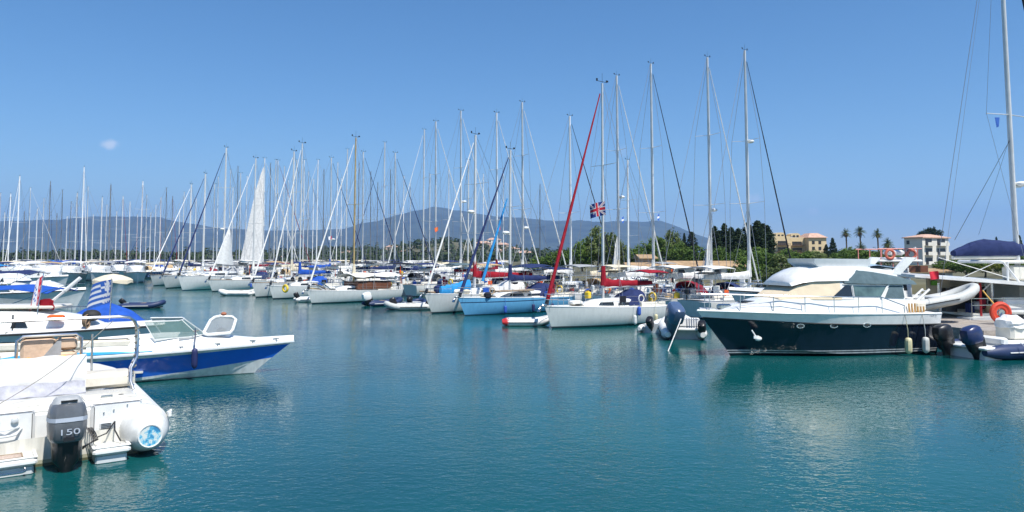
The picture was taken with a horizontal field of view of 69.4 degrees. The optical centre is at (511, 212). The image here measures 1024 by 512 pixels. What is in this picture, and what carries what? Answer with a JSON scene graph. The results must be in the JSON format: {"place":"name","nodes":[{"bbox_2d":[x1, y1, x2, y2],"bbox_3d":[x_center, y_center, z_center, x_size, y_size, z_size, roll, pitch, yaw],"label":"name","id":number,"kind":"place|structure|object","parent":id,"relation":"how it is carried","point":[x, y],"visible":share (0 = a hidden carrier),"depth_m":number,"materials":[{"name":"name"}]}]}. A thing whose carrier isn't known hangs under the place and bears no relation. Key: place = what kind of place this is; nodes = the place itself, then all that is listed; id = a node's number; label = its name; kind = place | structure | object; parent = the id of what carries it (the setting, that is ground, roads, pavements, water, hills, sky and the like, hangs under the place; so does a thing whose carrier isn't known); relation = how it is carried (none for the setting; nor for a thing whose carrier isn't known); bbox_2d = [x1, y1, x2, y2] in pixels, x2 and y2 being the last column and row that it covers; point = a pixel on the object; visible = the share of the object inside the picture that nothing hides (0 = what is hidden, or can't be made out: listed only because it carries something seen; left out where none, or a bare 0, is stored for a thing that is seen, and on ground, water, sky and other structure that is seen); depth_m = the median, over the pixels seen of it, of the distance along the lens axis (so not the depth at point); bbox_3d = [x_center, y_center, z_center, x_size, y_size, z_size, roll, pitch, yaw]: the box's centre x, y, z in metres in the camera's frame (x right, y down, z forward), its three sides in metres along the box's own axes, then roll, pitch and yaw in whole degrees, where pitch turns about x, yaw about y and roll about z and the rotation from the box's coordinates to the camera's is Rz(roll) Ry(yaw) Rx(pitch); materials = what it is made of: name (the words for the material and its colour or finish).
{"place":"outdoors","nodes":[
{"label":"outdoors","id":0,"kind":"place"},
{"bbox_2d":[0,207,712,252],"bbox_3d":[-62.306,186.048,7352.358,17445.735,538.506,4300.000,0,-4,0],"label":"mountains","id":1,"kind":"structure","parent":0,"point":[661,228],"depth_m":6272.88,"materials":[{"name":"grey stone"}]},
{"bbox_2d":[0,242,1002,294],"bbox_3d":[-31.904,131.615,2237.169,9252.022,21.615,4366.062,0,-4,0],"label":"ground","id":2,"kind":"structure","parent":0,"point":[921,283],"depth_m":117.28,"materials":[{"name":"grey concrete"}]},
{"bbox_2d":[0,236,904,261],"bbox_3d":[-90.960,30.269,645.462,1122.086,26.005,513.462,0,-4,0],"label":"distant woods","id":3,"kind":"object","parent":2,"relation":"on","point":[416,255],"visible":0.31,"depth_m":427.00,"materials":[{"name":"green plant"}]},
{"bbox_2d":[551,247,581,268],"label":"broadleaf tree","id":4,"kind":"object","parent":2,"relation":"on","point":[566,258],"visible":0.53,"depth_m":112.92,"materials":[{"name":"green plant"}]},
{"bbox_2d":[567,238,596,270],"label":"broadleaf tree","id":5,"kind":"object","parent":2,"relation":"on","point":[579,252],"visible":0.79,"depth_m":106.98,"materials":[{"name":"green plant"}]},
{"bbox_2d":[581,225,613,270],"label":"broadleaf tree","id":6,"kind":"object","parent":2,"relation":"on","point":[595,242],"visible":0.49,"depth_m":107.30,"materials":[{"name":"green plant"}]},
{"bbox_2d":[596,232,629,268],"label":"broadleaf tree","id":7,"kind":"object","parent":2,"relation":"on","point":[612,248],"visible":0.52,"depth_m":103.07,"materials":[{"name":"green plant"}]},
{"bbox_2d":[634,241,660,261],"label":"broadleaf tree","id":8,"kind":"object","parent":2,"relation":"on","point":[648,247],"visible":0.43,"depth_m":129.18,"materials":[{"name":"green plant"}]},
{"bbox_2d":[647,236,670,261],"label":"broadleaf tree","id":9,"kind":"object","parent":2,"relation":"on","point":[661,241],"visible":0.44,"depth_m":131.20,"materials":[{"name":"green plant"}]},
{"bbox_2d":[660,227,682,260],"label":"broadleaf tree","id":10,"kind":"object","parent":2,"relation":"on","point":[667,236],"visible":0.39,"depth_m":133.29,"materials":[{"name":"green plant"}]},
{"bbox_2d":[668,242,690,260],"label":"broadleaf tree","id":11,"kind":"object","parent":2,"relation":"on","point":[677,253],"visible":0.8,"depth_m":127.17,"materials":[{"name":"green plant"}]},
{"bbox_2d":[681,244,703,260],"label":"broadleaf tree","id":12,"kind":"object","parent":2,"relation":"on","point":[689,255],"visible":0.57,"depth_m":124.99,"materials":[{"name":"green plant"}]},
{"bbox_2d":[665,261,745,273],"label":"house","id":13,"kind":"structure","parent":2,"relation":"on","point":[693,264],"depth_m":100.94,"materials":[{"name":"paint"}]},
{"bbox_2d":[712,226,723,257],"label":"cypress tree","id":14,"kind":"object","parent":2,"relation":"on","point":[716,237],"visible":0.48,"depth_m":121.59,"materials":[{"name":"green plant"}]},
{"bbox_2d":[712,246,734,260],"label":"broadleaf tree","id":15,"kind":"object","parent":2,"relation":"on","point":[721,252],"visible":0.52,"depth_m":111.21,"materials":[{"name":"green plant"}]},
{"bbox_2d":[717,223,732,254],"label":"cypress tree","id":16,"kind":"object","parent":2,"relation":"on","point":[724,237],"visible":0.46,"depth_m":125.59,"materials":[{"name":"green plant"}]},
{"bbox_2d":[731,228,746,257],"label":"cypress tree","id":17,"kind":"object","parent":2,"relation":"on","point":[736,239],"visible":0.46,"depth_m":117.56,"materials":[{"name":"green plant"}]},
{"bbox_2d":[732,255,762,281],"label":"shrub","id":18,"kind":"object","parent":2,"relation":"on","point":[740,262],"visible":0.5,"depth_m":83.46,"materials":[{"name":"green plant"}]},
{"bbox_2d":[750,220,768,264],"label":"cypress tree","id":19,"kind":"object","parent":2,"relation":"on","point":[756,226],"visible":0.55,"depth_m":119.44,"materials":[{"name":"green plant"}]},
{"bbox_2d":[751,250,779,279],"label":"shrub","id":20,"kind":"object","parent":2,"relation":"on","point":[761,263],"visible":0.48,"depth_m":87.44,"materials":[{"name":"green plant"}]},
{"bbox_2d":[760,225,777,269],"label":"cypress tree","id":21,"kind":"object","parent":2,"relation":"on","point":[771,244],"visible":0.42,"depth_m":123.29,"materials":[{"name":"green plant"}]},
{"bbox_2d":[768,254,790,277],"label":"shrub","id":22,"kind":"object","parent":2,"relation":"on","point":[778,258],"visible":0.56,"depth_m":83.37,"materials":[{"name":"green plant"}]},
{"bbox_2d":[773,232,827,253],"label":"apartment building","id":23,"kind":"structure","parent":2,"relation":"on","point":[804,243],"depth_m":204.83,"materials":[{"name":"yellow paint"}]},
{"bbox_2d":[901,234,950,264],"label":"apartment block","id":24,"kind":"structure","parent":2,"relation":"on","point":[930,246],"depth_m":217.11,"materials":[{"name":"white paint"}]},
{"bbox_2d":[910,268,956,275],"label":"house","id":25,"kind":"structure","parent":2,"relation":"on","point":[946,272],"depth_m":92.70,"materials":[{"name":"paint"}]},
{"bbox_2d":[931,259,961,271],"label":"broadleaf tree","id":26,"kind":"object","parent":2,"relation":"on","point":[939,264],"visible":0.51,"depth_m":95.44,"materials":[{"name":"green plant"}]},
{"bbox_2d":[947,259,987,276],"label":"broadleaf tree","id":27,"kind":"object","parent":2,"relation":"on","point":[963,268],"visible":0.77,"depth_m":91.12,"materials":[{"name":"green plant"}]},
{"bbox_2d":[0,265,1023,511],"bbox_3d":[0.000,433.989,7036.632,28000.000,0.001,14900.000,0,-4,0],"label":"water","id":28,"kind":"structure","parent":0,"point":[346,407],"depth_m":15.78,"materials":[{"name":"teal liquid"}]},
{"bbox_2d":[4,175,34,265],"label":"sailing boat","id":29,"kind":"object","parent":28,"relation":"on","point":[19,182],"visible":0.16,"depth_m":132.14,"materials":[{"name":"silver metal"}]},
{"bbox_2d":[0,264,50,290],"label":"day boat","id":30,"kind":"object","parent":28,"relation":"on","point":[6,278],"visible":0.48,"depth_m":59.92,"materials":[{"name":"white plastic"}]},
{"bbox_2d":[5,262,68,285],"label":"cruiser","id":31,"kind":"object","parent":28,"relation":"on","point":[54,275],"visible":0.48,"depth_m":80.44,"materials":[{"name":"white plastic"}]},
{"bbox_2d":[0,270,85,309],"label":"day boat","id":32,"kind":"object","parent":28,"relation":"on","point":[13,296],"visible":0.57,"depth_m":50.31,"materials":[{"name":"white plastic"}]},
{"bbox_2d":[0,284,86,311],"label":"day boat","id":33,"kind":"object","parent":28,"relation":"on","point":[44,290],"visible":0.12,"depth_m":30.15,"materials":[{"name":"blue fabric"}]},
{"bbox_2d":[36,181,57,261],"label":"sailing boat","id":34,"kind":"object","parent":28,"relation":"on","point":[49,226],"visible":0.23,"depth_m":150.18,"materials":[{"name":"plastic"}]},
{"bbox_2d":[63,192,84,267],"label":"sailing boat","id":35,"kind":"object","parent":28,"relation":"on","point":[74,263],"visible":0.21,"depth_m":133.01,"materials":[{"name":"white metal"}]},
{"bbox_2d":[61,261,87,283],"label":"cruiser","id":36,"kind":"object","parent":28,"relation":"on","point":[73,273],"visible":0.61,"depth_m":102.33,"materials":[{"name":"white plastic"}]},
{"bbox_2d":[68,167,91,271],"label":"sailing boat","id":37,"kind":"object","parent":28,"relation":"on","point":[82,226],"visible":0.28,"depth_m":131.06,"materials":[{"name":"metal"}]},
{"bbox_2d":[0,277,165,342],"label":"cabin cruiser","id":38,"kind":"object","parent":28,"relation":"on","point":[85,329],"visible":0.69,"depth_m":25.02,"materials":[{"name":"white plastic"}]},
{"bbox_2d":[29,273,43,311],"bbox_3d":[-16.128,2.752,25.068,0.529,1.382,0.241,-2,-4,26],"label":"flag","id":39,"kind":"object","parent":38,"relation":"attached to","point":[37,293],"visible":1,"depth_m":25.05,"materials":[{"name":"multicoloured fabric"}]},
{"bbox_2d":[86,278,112,310],"bbox_3d":[-14.419,2.935,25.701,1.306,1.282,0.323,-2,-4,31],"label":"flag","id":40,"kind":"object","parent":38,"relation":"attached to","point":[101,293],"visible":0.97,"depth_m":25.66,"materials":[{"name":"blue fabric"}]},
{"bbox_2d":[92,274,132,319],"bbox_3d":[-14.516,3.073,26.863,1.340,1.670,1.320,0,-4,0],"label":"parasol","id":41,"kind":"object","parent":38,"relation":"on","point":[119,279],"visible":0.93,"depth_m":26.56,"materials":[{"name":"white fabric"}]},
{"bbox_2d":[0,315,171,477],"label":"rigid inflatable boat","id":42,"kind":"object","parent":28,"relation":"on","point":[64,411],"visible":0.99,"depth_m":13.44,"materials":[{"name":"white rubber"}]},
{"bbox_2d":[88,261,118,281],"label":"cruiser","id":43,"kind":"object","parent":28,"relation":"on","point":[94,272],"visible":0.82,"depth_m":103.54,"materials":[{"name":"white plastic"}]},
{"bbox_2d":[98,185,118,267],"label":"sailing boat","id":44,"kind":"object","parent":28,"relation":"on","point":[109,230],"visible":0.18,"depth_m":133.15,"materials":[{"name":"silver metal"}]},
{"bbox_2d":[77,303,144,321],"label":"covered boat","id":45,"kind":"object","parent":28,"relation":"on","point":[104,310],"visible":0.02,"depth_m":28.63,"materials":[{"name":"blue fabric"}]},
{"bbox_2d":[124,261,146,282],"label":"cruiser","id":46,"kind":"object","parent":28,"relation":"on","point":[136,273],"visible":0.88,"depth_m":105.83,"materials":[{"name":"white plastic"}]},
{"bbox_2d":[130,181,150,270],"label":"sailing boat","id":47,"kind":"object","parent":28,"relation":"on","point":[140,237],"visible":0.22,"depth_m":130.89,"materials":[{"name":"silver metal"}]},
{"bbox_2d":[119,298,165,308],"bbox_3d":[-26.394,6.541,52.791,3.114,0.867,1.533,1,-4,-12],"label":"inflatable dinghy","id":48,"kind":"object","parent":28,"relation":"on","point":[138,305],"visible":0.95,"depth_m":52.24,"materials":[{"name":"blue rubber"}]},
{"bbox_2d":[113,195,174,267],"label":"sailing boat","id":49,"kind":"object","parent":28,"relation":"on","point":[145,240],"visible":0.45,"depth_m":139.29,"materials":[{"name":"white plastic"}]},
{"bbox_2d":[0,312,293,381],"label":"sports boat","id":50,"kind":"object","parent":28,"relation":"on","point":[215,348],"visible":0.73,"depth_m":21.93,"materials":[{"name":"blue paint"}]},
{"bbox_2d":[131,187,175,277],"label":"sailing boat","id":51,"kind":"object","parent":28,"relation":"on","point":[154,271],"visible":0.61,"depth_m":129.81,"materials":[{"name":"white plastic"}]},
{"bbox_2d":[148,181,209,285],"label":"sailing boat","id":52,"kind":"object","parent":28,"relation":"on","point":[156,281],"visible":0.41,"depth_m":101.55,"materials":[{"name":"white plastic"}]},
{"bbox_2d":[159,170,232,287],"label":"sailing boat","id":53,"kind":"object","parent":28,"relation":"on","point":[171,281],"visible":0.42,"depth_m":92.86,"materials":[{"name":"silver metal"}]},
{"bbox_2d":[175,183,228,270],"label":"sailing boat","id":54,"kind":"object","parent":28,"relation":"on","point":[185,268],"visible":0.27,"depth_m":130.56,"materials":[{"name":"silver metal"}]},
{"bbox_2d":[175,145,260,290],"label":"sailing boat","id":55,"kind":"object","parent":28,"relation":"on","point":[190,282],"visible":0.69,"depth_m":84.63,"materials":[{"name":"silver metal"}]},
{"bbox_2d":[201,172,265,270],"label":"sailing boat","id":56,"kind":"object","parent":28,"relation":"on","point":[240,215],"visible":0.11,"depth_m":120.26,"materials":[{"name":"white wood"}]},
{"bbox_2d":[218,289,254,295],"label":"inflatable dinghy","id":57,"kind":"object","parent":28,"relation":"on","point":[232,293],"visible":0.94,"depth_m":69.61,"materials":[{"name":"white rubber"}]},
{"bbox_2d":[205,156,283,291],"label":"sailing boat","id":58,"kind":"object","parent":28,"relation":"on","point":[224,256],"visible":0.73,"depth_m":80.51,"materials":[{"name":"white plastic"}]},
{"bbox_2d":[224,157,298,272],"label":"sailing boat","id":59,"kind":"object","parent":28,"relation":"on","point":[259,229],"visible":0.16,"depth_m":111.71,"materials":[{"name":"white fabric"}]},
{"bbox_2d":[240,159,310,273],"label":"sailing boat","id":60,"kind":"object","parent":28,"relation":"on","point":[261,265],"visible":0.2,"depth_m":107.73,"materials":[{"name":"white plastic"}]},
{"bbox_2d":[262,159,306,277],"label":"sailing boat","id":61,"kind":"object","parent":28,"relation":"on","point":[283,271],"visible":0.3,"depth_m":99.55,"materials":[{"name":"white plastic"}]},
{"bbox_2d":[248,149,327,297],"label":"sailing boat","id":62,"kind":"object","parent":28,"relation":"on","point":[260,290],"visible":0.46,"depth_m":69.75,"materials":[{"name":"white plastic"}]},
{"bbox_2d":[270,160,323,270],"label":"sailing boat","id":63,"kind":"object","parent":28,"relation":"on","point":[295,221],"visible":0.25,"depth_m":131.10,"materials":[{"name":"white plastic"}]},
{"bbox_2d":[265,140,343,298],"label":"sailing boat","id":64,"kind":"object","parent":28,"relation":"on","point":[285,291],"visible":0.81,"depth_m":66.51,"materials":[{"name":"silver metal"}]},
{"bbox_2d":[283,159,349,270],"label":"sailing boat","id":65,"kind":"object","parent":28,"relation":"on","point":[316,227],"visible":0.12,"depth_m":126.82,"materials":[{"name":"white plastic"}]},
{"bbox_2d":[287,156,368,276],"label":"sailing boat","id":66,"kind":"object","parent":28,"relation":"on","point":[330,239],"visible":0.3,"depth_m":94.04,"materials":[{"name":"silver metal"}]},
{"bbox_2d":[316,147,382,272],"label":"sailing boat","id":67,"kind":"object","parent":28,"relation":"on","point":[346,262],"visible":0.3,"depth_m":118.23,"materials":[{"name":"silver metal"}]},
{"bbox_2d":[301,134,402,303],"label":"sailing boat","id":68,"kind":"object","parent":28,"relation":"on","point":[350,291],"visible":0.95,"depth_m":60.41,"materials":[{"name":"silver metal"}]},
{"bbox_2d":[316,151,403,283],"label":"sailing boat","id":69,"kind":"object","parent":28,"relation":"on","point":[340,267],"visible":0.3,"depth_m":86.80,"materials":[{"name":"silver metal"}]},
{"bbox_2d":[361,292,402,305],"bbox_3d":[-9.743,6.726,55.551,3.376,1.598,1.532,3,-5,-40],"label":"inflatable dinghy","id":70,"kind":"object","parent":28,"relation":"on","point":[367,299],"visible":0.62,"depth_m":54.63,"materials":[{"name":"grey rubber"}]},
{"bbox_2d":[346,142,421,273],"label":"sailing boat","id":71,"kind":"object","parent":28,"relation":"on","point":[383,264],"visible":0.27,"depth_m":108.87,"materials":[{"name":"silver metal"}]},
{"bbox_2d":[363,170,413,266],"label":"sailing boat","id":72,"kind":"object","parent":28,"relation":"on","point":[390,183],"visible":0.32,"depth_m":130.79,"materials":[{"name":"white plastic"}]},
{"bbox_2d":[342,151,436,284],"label":"sailing boat","id":73,"kind":"object","parent":28,"relation":"on","point":[365,267],"visible":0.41,"depth_m":81.07,"materials":[{"name":"silver metal"}]},
{"bbox_2d":[380,181,424,267],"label":"sailing boat","id":74,"kind":"object","parent":28,"relation":"on","point":[404,232],"visible":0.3,"depth_m":137.68,"materials":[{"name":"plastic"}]},
{"bbox_2d":[384,301,429,309],"bbox_3d":[-7.148,6.402,51.271,3.450,0.985,1.532,1,-4,-10],"label":"inflatable dinghy","id":75,"kind":"object","parent":28,"relation":"on","point":[404,306],"visible":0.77,"depth_m":50.63,"materials":[{"name":"white rubber"}]},
{"bbox_2d":[385,128,458,275],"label":"sailing boat","id":76,"kind":"object","parent":28,"relation":"on","point":[422,257],"visible":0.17,"depth_m":100.29,"materials":[{"name":"silver metal"}]},
{"bbox_2d":[385,120,477,288],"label":"sailing boat","id":77,"kind":"object","parent":28,"relation":"on","point":[405,269],"visible":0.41,"depth_m":74.56,"materials":[{"name":"white plastic"}]},
{"bbox_2d":[419,170,453,272],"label":"sailing boat","id":78,"kind":"object","parent":28,"relation":"on","point":[447,227],"visible":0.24,"depth_m":123.10,"materials":[{"name":"white paint"}]},
{"bbox_2d":[403,109,503,296],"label":"sailing boat","id":79,"kind":"object","parent":28,"relation":"on","point":[413,288],"visible":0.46,"depth_m":70.30,"materials":[{"name":"white plastic"}]},
{"bbox_2d":[427,158,507,276],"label":"sailing boat","id":80,"kind":"object","parent":28,"relation":"on","point":[467,253],"visible":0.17,"depth_m":92.34,"materials":[{"name":"white plastic"}]},
{"bbox_2d":[419,127,547,313],"bbox_3d":[-1.813,0.622,51.569,3.405,12.955,12.006,-3,-5,42],"label":"sailing boat","id":81,"kind":"object","parent":28,"relation":"on","point":[440,298],"visible":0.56,"depth_m":49.79,"materials":[{"name":"silver metal"}]},
{"bbox_2d":[440,111,539,285],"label":"sailing boat","id":82,"kind":"object","parent":28,"relation":"on","point":[461,269],"visible":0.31,"depth_m":66.81,"materials":[{"name":"silver metal"}]},
{"bbox_2d":[452,142,576,315],"bbox_3d":[0.234,1.131,49.197,10.753,11.649,3.102,3,-5,-45],"label":"sailing boat","id":83,"kind":"object","parent":28,"relation":"on","point":[530,299],"visible":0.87,"depth_m":48.36,"materials":[{"name":"blue metal"}]},
{"bbox_2d":[467,100,569,286],"bbox_3d":[1.148,-1.106,64.776,11.875,18.018,3.166,3,-4,-39],"label":"sailing boat","id":84,"kind":"object","parent":28,"relation":"on","point":[495,281],"visible":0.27,"depth_m":64.55,"materials":[{"name":"silver metal"}]},
{"bbox_2d":[502,315,549,325],"bbox_3d":[0.798,5.816,39.371,2.634,0.676,1.383,0,-4,-2],"label":"inflatable dinghy","id":85,"kind":"object","parent":28,"relation":"on","point":[526,321],"visible":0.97,"depth_m":38.77,"materials":[{"name":"white rubber"}]},
{"bbox_2d":[513,114,617,291],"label":"sailing boat","id":86,"kind":"object","parent":28,"relation":"on","point":[541,272],"visible":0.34,"depth_m":59.64,"materials":[{"name":"silver metal"}]},
{"bbox_2d":[537,78,671,328],"bbox_3d":[4.942,-0.606,39.938,8.810,13.985,2.979,2,-4,-35],"label":"sailing boat","id":87,"kind":"object","parent":28,"relation":"on","point":[631,306],"visible":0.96,"depth_m":39.06,"materials":[{"name":"silver metal"}]},
{"bbox_2d":[555,70,668,300],"bbox_3d":[8.255,-1.750,56.103,11.875,18.243,3.200,3,-4,-39],"label":"sailing boat","id":88,"kind":"object","parent":28,"relation":"on","point":[581,290],"visible":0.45,"depth_m":55.67,"materials":[{"name":"silver metal"}]},
{"bbox_2d":[590,156,677,285],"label":"sailing boat","id":89,"kind":"object","parent":28,"relation":"on","point":[636,268],"visible":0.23,"depth_m":71.75,"materials":[{"name":"white plastic"}]},
{"bbox_2d":[586,61,703,298],"bbox_3d":[10.264,-2.011,53.670,11.874,18.467,3.208,3,-4,-39],"label":"sailing boat","id":90,"kind":"object","parent":28,"relation":"on","point":[612,292],"visible":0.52,"depth_m":53.09,"materials":[{"name":"silver metal"}]},
{"bbox_2d":[637,316,661,332],"bbox_3d":[7.201,5.511,36.323,1.433,0.994,3.082,-2,-4,30],"label":"inflatable dinghy","id":91,"kind":"object","parent":28,"relation":"on","point":[650,325],"visible":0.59,"depth_m":35.39,"materials":[{"name":"white rubber"}]},
{"bbox_2d":[658,301,707,339],"bbox_3d":[7.834,5.083,34.314,2.030,2.150,5.777,0,-4,8],"label":"tender","id":92,"kind":"object","parent":28,"relation":"on","point":[688,327],"visible":0.89,"depth_m":32.24,"materials":[{"name":"white rubber"}]},
{"bbox_2d":[644,54,761,304],"bbox_3d":[13.439,-1.965,49.787,11.875,17.901,3.012,3,-4,-39],"label":"sailing boat","id":93,"kind":"object","parent":28,"relation":"on","point":[672,276],"visible":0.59,"depth_m":49.16,"materials":[{"name":"white plastic"}]},
{"bbox_2d":[677,44,792,318],"bbox_3d":[15.212,-2.020,47.632,11.875,17.748,3.193,3,-4,-39],"label":"sailing boat","id":94,"kind":"object","parent":28,"relation":"on","point":[692,304],"visible":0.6,"depth_m":46.03,"materials":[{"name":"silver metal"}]},
{"bbox_2d":[696,257,941,355],"bbox_3d":[11.282,3.701,27.917,9.346,4.020,3.351,1,-4,-14],"label":"flybridge yacht","id":95,"kind":"object","parent":28,"relation":"on","point":[830,307],"visible":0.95,"depth_m":27.05,"materials":[{"name":"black plastic"}]},
{"bbox_2d":[728,247,927,301],"bbox_3d":[17.844,4.217,41.317,11.515,4.526,3.672,0,-4,0],"label":"flybridge cruiser","id":96,"kind":"object","parent":28,"relation":"on","point":[893,252],"visible":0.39,"depth_m":40.14,"materials":[{"name":"white plastic"}]},
{"bbox_2d":[897,0,1023,319],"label":"hardtop sailing boat","id":97,"kind":"object","parent":28,"relation":"on","point":[1008,288],"visible":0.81,"depth_m":35.45,"materials":[{"name":"beige plastic"}]},
{"bbox_2d":[905,283,979,310],"bbox_3d":[18.174,3.759,31.830,3.882,0.820,1.532,-10,-3,-1],"label":"inflatable dinghy","id":98,"kind":"object","parent":97,"relation":"hanging from","point":[959,294],"visible":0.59,"depth_m":31.22,"materials":[{"name":"white rubber"}]},
{"bbox_2d":[989,302,1011,320],"bbox_3d":[20.478,4.233,31.099,0.920,0.968,0.448,0,-4,0],"label":"lifebuoy","id":99,"kind":"object","parent":97,"relation":"attached to","point":[995,311],"visible":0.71,"depth_m":30.93,"materials":[{"name":"orange plastic"}]},
{"bbox_2d":[932,314,1023,359],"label":"rigid inflatable boat","id":100,"kind":"object","parent":28,"relation":"on","point":[1006,342],"visible":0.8,"depth_m":26.64,"materials":[{"name":"blue plastic"}]},
{"bbox_2d":[0,0,1023,254],"label":"sky","id":101,"kind":"structure","parent":0,"point":[858,102],"materials":[{"name":"blue"}]},
{"bbox_2d":[941,317,995,338],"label":"quay","id":102,"kind":"structure","parent":0,"point":[986,326],"depth_m":30.96,"materials":[{"name":"concrete"}]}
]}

